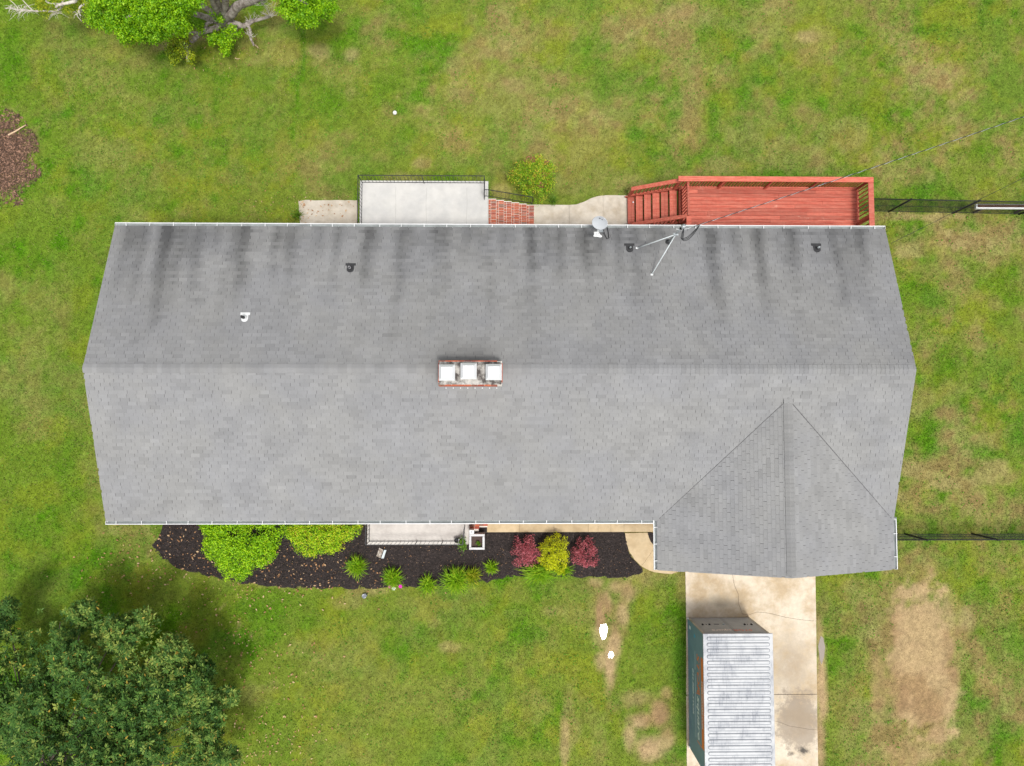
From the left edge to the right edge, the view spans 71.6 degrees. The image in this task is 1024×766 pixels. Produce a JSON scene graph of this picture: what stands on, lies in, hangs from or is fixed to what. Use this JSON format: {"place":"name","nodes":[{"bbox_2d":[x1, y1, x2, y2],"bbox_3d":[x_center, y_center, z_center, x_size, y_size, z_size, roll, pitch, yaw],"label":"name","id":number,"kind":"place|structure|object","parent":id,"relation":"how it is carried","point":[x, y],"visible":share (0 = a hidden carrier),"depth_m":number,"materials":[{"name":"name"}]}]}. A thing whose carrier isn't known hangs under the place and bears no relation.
{"place":"outdoors","nodes":[
{"label":"outdoors","id":0,"kind":"place"},
{"bbox_2d":[0,0,1023,765],"bbox_3d":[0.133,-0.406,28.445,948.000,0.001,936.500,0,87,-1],"label":"ground","id":1,"kind":"structure","parent":0,"point":[932,638],"depth_m":28.65,"materials":[{"name":"green plant"}]},
{"bbox_2d":[0,106,41,206],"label":"brown mulch chips","id":2,"kind":"object","parent":1,"relation":"on","point":[9,147],"visible":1,"depth_m":28.59,"materials":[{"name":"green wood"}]},
{"bbox_2d":[8,125,25,135],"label":"fallen branch","id":3,"kind":"object","parent":2,"relation":"on","point":[11,133],"visible":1,"depth_m":28.60,"materials":[{"name":"brown wood"}]},
{"bbox_2d":[5,0,88,19],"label":"pale branched tree","id":4,"kind":"object","parent":1,"relation":"on","point":[52,4],"visible":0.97,"depth_m":26.23,"materials":[{"name":"white plant"}]},
{"bbox_2d":[0,595,244,765],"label":"magnolia tree","id":5,"kind":"object","parent":1,"relation":"on","point":[122,735],"visible":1,"depth_m":23.93,"materials":[{"name":"green plant"}]},
{"bbox_2d":[82,0,340,65],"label":"old maple","id":6,"kind":"object","parent":1,"relation":"on","point":[145,21],"visible":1,"depth_m":25.57,"materials":[{"name":"green plant"}]},
{"bbox_2d":[47,525,445,765],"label":"fallen leaves","id":7,"kind":"object","parent":1,"relation":"on","point":[239,619],"visible":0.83,"depth_m":27.71,"materials":[{"name":"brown plant"}]},
{"bbox_2d":[183,37,358,222],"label":"back litter","id":8,"kind":"object","parent":1,"relation":"on","point":[265,190],"visible":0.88,"depth_m":28.63,"materials":[{"name":"brown plant"}]},
{"bbox_2d":[288,208,302,220],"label":"weed","id":9,"kind":"object","parent":1,"relation":"on","point":[297,214],"visible":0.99,"depth_m":28.42,"materials":[{"name":"green plant"}]},
{"bbox_2d":[298,200,356,222],"bbox_3d":[-7.429,-6.571,28.698,2.396,0.130,1.646,0,87,-1],"label":"side pad","id":10,"kind":"object","parent":1,"relation":"on","point":[349,214],"visible":0.4,"depth_m":28.65,"materials":[{"name":"concrete"}]},
{"bbox_2d":[300,201,348,218],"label":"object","id":11,"kind":"object","parent":10,"relation":"on","point":[312,210],"visible":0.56,"depth_m":28.61,"materials":[{"name":"brown plant"}]},
{"bbox_2d":[152,524,642,589],"bbox_3d":[-4.484,6.252,28.015,19.302,0.062,3.724,0,87,-1],"label":"mulch bed","id":12,"kind":"object","parent":1,"relation":"on","point":[355,585],"visible":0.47,"depth_m":27.94,"materials":[{"name":"black wood"}]},
{"bbox_2d":[196,524,290,582],"bbox_3d":[-10.385,5.545,27.054,3.606,1.848,3.640,-39,88,-3],"label":"shrub","id":13,"kind":"object","parent":12,"relation":"on","point":[223,560],"visible":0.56,"depth_m":26.64,"materials":[{"name":"green plant"}]},
{"bbox_2d":[285,524,362,559],"bbox_3d":[-7.262,5.516,27.261,3.203,1.522,2.660,0,87,-1],"label":"shrub","id":14,"kind":"object","parent":12,"relation":"on","point":[298,540],"visible":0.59,"depth_m":26.93,"materials":[{"name":"green plant"}]},
{"bbox_2d":[343,554,370,581],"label":"daylily","id":15,"kind":"object","parent":12,"relation":"on","point":[355,566],"visible":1,"depth_m":27.52,"materials":[{"name":"green plant"}]},
{"bbox_2d":[377,548,385,557],"bbox_3d":[-5.135,6.688,27.864,0.300,0.135,0.340,18,87,0],"label":"garden sign","id":16,"kind":"object","parent":12,"relation":"on","point":[380,551],"visible":1,"depth_m":27.86,"materials":[{"name":"paint"}]},
{"bbox_2d":[379,567,403,591],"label":"daylily","id":17,"kind":"object","parent":12,"relation":"on","point":[391,576],"visible":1,"depth_m":27.52,"materials":[{"name":"green plant"}]},
{"bbox_2d":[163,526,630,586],"bbox_3d":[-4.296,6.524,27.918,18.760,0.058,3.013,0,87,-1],"label":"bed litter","id":18,"kind":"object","parent":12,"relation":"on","point":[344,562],"visible":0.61,"depth_m":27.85,"materials":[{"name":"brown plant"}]},
{"bbox_2d":[416,573,441,596],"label":"daylily","id":19,"kind":"object","parent":12,"relation":"on","point":[427,584],"visible":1,"depth_m":27.59,"materials":[{"name":"green plant"}]},
{"bbox_2d":[438,562,471,595],"bbox_3d":[-2.233,7.688,27.639,1.469,0.640,1.408,0,87,-1],"label":"daylily","id":20,"kind":"object","parent":12,"relation":"on","point":[454,579],"visible":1,"depth_m":27.47,"materials":[{"name":"green plant"}]},
{"bbox_2d":[460,565,482,588],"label":"daylily","id":21,"kind":"object","parent":12,"relation":"on","point":[472,576],"visible":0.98,"depth_m":27.57,"materials":[{"name":"green plant"}]},
{"bbox_2d":[469,532,484,549],"bbox_3d":[-1.367,6.173,27.771,0.602,0.550,0.597,0,87,-1],"label":"planter box","id":22,"kind":"object","parent":12,"relation":"on","point":[476,536],"visible":0.99,"depth_m":27.52,"materials":[{"name":"wood"}]},
{"bbox_2d":[483,559,499,575],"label":"daylily","id":23,"kind":"object","parent":12,"relation":"on","point":[490,568],"visible":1,"depth_m":27.72,"materials":[{"name":"green plant"}]},
{"bbox_2d":[510,534,540,567],"bbox_3d":[0.557,6.527,27.551,1.300,1.056,1.306,0,87,-1],"label":"shrub","id":24,"kind":"object","parent":12,"relation":"on","point":[526,550],"visible":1,"depth_m":27.33,"materials":[{"name":"red plant"}]},
{"bbox_2d":[515,562,557,586],"bbox_3d":[1.020,7.455,27.749,1.912,0.542,1.076,0,87,-1],"label":"daylily","id":25,"kind":"object","parent":12,"relation":"on","point":[538,573],"visible":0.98,"depth_m":27.60,"materials":[{"name":"green plant"}]},
{"bbox_2d":[536,532,569,574],"bbox_3d":[1.590,6.600,27.423,1.366,1.334,1.702,0,87,-1],"label":"shrub","id":26,"kind":"object","parent":12,"relation":"on","point":[548,560],"visible":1,"depth_m":27.21,"materials":[{"name":"yellow plant"}]},
{"bbox_2d":[552,562,575,579],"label":"daylily","id":27,"kind":"object","parent":12,"relation":"on","point":[567,571],"visible":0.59,"depth_m":27.69,"materials":[{"name":"green plant"}]},
{"bbox_2d":[571,535,599,567],"bbox_3d":[2.840,6.573,27.618,1.202,0.987,1.281,0,87,-1],"label":"shrub","id":28,"kind":"object","parent":12,"relation":"on","point":[584,562],"visible":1,"depth_m":27.44,"materials":[{"name":"red plant"}]},
{"bbox_2d":[365,524,468,544],"bbox_3d":[-3.650,5.332,27.448,3.960,1.320,1.870,0,87,-1],"label":"front porch","id":29,"kind":"object","parent":1,"relation":"on","point":[412,534],"visible":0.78,"depth_m":27.61,"materials":[{"name":"concrete"}]},
{"bbox_2d":[458,535,466,555],"bbox_3d":[-1.917,6.244,27.353,0.427,0.517,0.810,0,87,-1],"label":"flower pot","id":30,"kind":"object","parent":29,"relation":"on","point":[464,541],"visible":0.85,"depth_m":27.24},
{"bbox_2d":[357,175,487,223],"bbox_3d":[-3.441,-6.362,27.799,5.020,1.920,3.120,0,87,-1],"label":"back porch","id":31,"kind":"object","parent":1,"relation":"on","point":[424,202],"visible":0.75,"depth_m":27.74,"materials":[{"name":"concrete"}]},
{"bbox_2d":[82,222,915,577],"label":"brick house","id":32,"kind":"structure","parent":1,"relation":"on","point":[732,400],"depth_m":23.62,"materials":[{"name":"grey"}]},
{"bbox_2d":[592,216,608,238],"bbox_3d":[3.050,-5.241,24.345,0.682,1.015,0.706,0,87,-1],"label":"satellite dish","id":33,"kind":"object","parent":32,"relation":"attached to","point":[599,223],"visible":1,"depth_m":24.06,"materials":[{"name":"white paint"}]},
{"bbox_2d":[636,224,699,274],"bbox_3d":[5.335,-4.564,23.703,1.794,2.137,1.169,-24,87,-2],"label":"service mast","id":34,"kind":"object","parent":32,"relation":"attached to","point":[670,240],"visible":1,"depth_m":23.59,"materials":[{"name":"metal"}]},
{"bbox_2d":[688,116,1023,228],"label":"power line","id":35,"kind":"object","parent":34,"relation":"attached to","point":[857,172],"visible":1,"depth_m":22.77,"materials":[{"name":"metal"}]},
{"bbox_2d":[484,189,533,223],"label":"brick steps","id":36,"kind":"structure","parent":1,"relation":"on","point":[504,212],"depth_m":28.20,"materials":[{"name":"red brick"}]},
{"bbox_2d":[506,153,557,205],"bbox_3d":[0.932,-8.238,28.114,1.943,1.583,1.999,-41,88,-3],"label":"shrub","id":37,"kind":"object","parent":1,"relation":"on","point":[535,169],"visible":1,"depth_m":27.93,"materials":[{"name":"green plant"}]},
{"bbox_2d":[546,195,557,205],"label":"weed","id":38,"kind":"object","parent":1,"relation":"on","point":[553,199],"visible":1,"depth_m":28.64,"materials":[{"name":"green plant"}]},
{"bbox_2d":[534,195,627,224],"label":"back walk","id":39,"kind":"structure","parent":1,"relation":"on","point":[612,209],"depth_m":28.80,"materials":[{"name":"concrete"}]},
{"bbox_2d":[487,524,676,573],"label":"front walk","id":40,"kind":"structure","parent":1,"relation":"on","point":[640,547],"depth_m":28.09,"materials":[{"name":"concrete"}]},
{"bbox_2d":[469,524,487,530],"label":"front steps","id":41,"kind":"structure","parent":40,"relation":"on","point":[476,527],"depth_m":27.83,"materials":[{"name":"brick"}]},
{"bbox_2d":[600,624,607,639],"bbox_3d":[3.610,9.793,27.936,0.324,0.026,0.605,0,87,-1],"label":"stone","id":42,"kind":"object","parent":1,"relation":"on","point":[603,630],"visible":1,"depth_m":27.93,"materials":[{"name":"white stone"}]},
{"bbox_2d":[647,532,652,543],"bbox_3d":[5.619,6.286,28.122,0.498,0.042,0.723,0,87,-1],"label":"mulch corner","id":43,"kind":"object","parent":1,"relation":"on","point":[650,534],"visible":0.29,"depth_m":28.11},
{"bbox_2d":[625,176,874,225],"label":"wooden deck","id":44,"kind":"structure","parent":1,"relation":"on","point":[836,205],"depth_m":27.71,"materials":[{"name":"red wood"}]},
{"bbox_2d":[818,636,824,664],"bbox_3d":[12.227,10.547,28.021,0.278,0.026,1.114,0,87,-1],"label":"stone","id":45,"kind":"object","parent":1,"relation":"on","point":[821,646],"visible":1,"depth_m":28.01,"materials":[{"name":"beige stone"}]},
{"bbox_2d":[859,198,1023,214],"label":"chain link fence","id":46,"kind":"object","parent":1,"relation":"on","point":[925,200],"visible":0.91,"depth_m":28.13,"materials":[{"name":"black metal"}]},
{"bbox_2d":[897,533,1023,540],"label":"chain link fence","id":47,"kind":"object","parent":1,"relation":"on","point":[988,537],"visible":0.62,"depth_m":27.48,"materials":[{"name":"black metal"}]},
{"bbox_2d":[973,204,1023,213],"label":"gutter length","id":48,"kind":"object","parent":1,"relation":"on","point":[1015,207],"visible":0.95,"depth_m":28.21,"materials":[{"name":"white paint"}]},
{"bbox_2d":[685,572,817,765],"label":"driveway","id":49,"kind":"structure","parent":0,"point":[783,610],"depth_m":28.01,"materials":[{"name":"concrete"}]},
{"bbox_2d":[687,617,774,765],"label":"storage container","id":50,"kind":"object","parent":49,"relation":"on","point":[731,690],"visible":1,"depth_m":25.65,"materials":[{"name":"white metal"}]},
{"bbox_2d":[690,618,735,632],"bbox_3d":[7.592,9.171,26.905,1.154,2.030,0.102,0,87,-1],"label":"door","id":51,"kind":"structure","parent":50,"relation":"in","point":[707,625],"depth_m":26.83,"materials":[{"name":"grey paint"}]},
{"bbox_2d":[720,618,765,632],"bbox_3d":[8.729,9.172,26.922,1.132,2.030,0.102,0,87,-1],"label":"door","id":52,"kind":"structure","parent":50,"relation":"in","point":[739,625],"depth_m":26.83,"materials":[{"name":"grey paint"}]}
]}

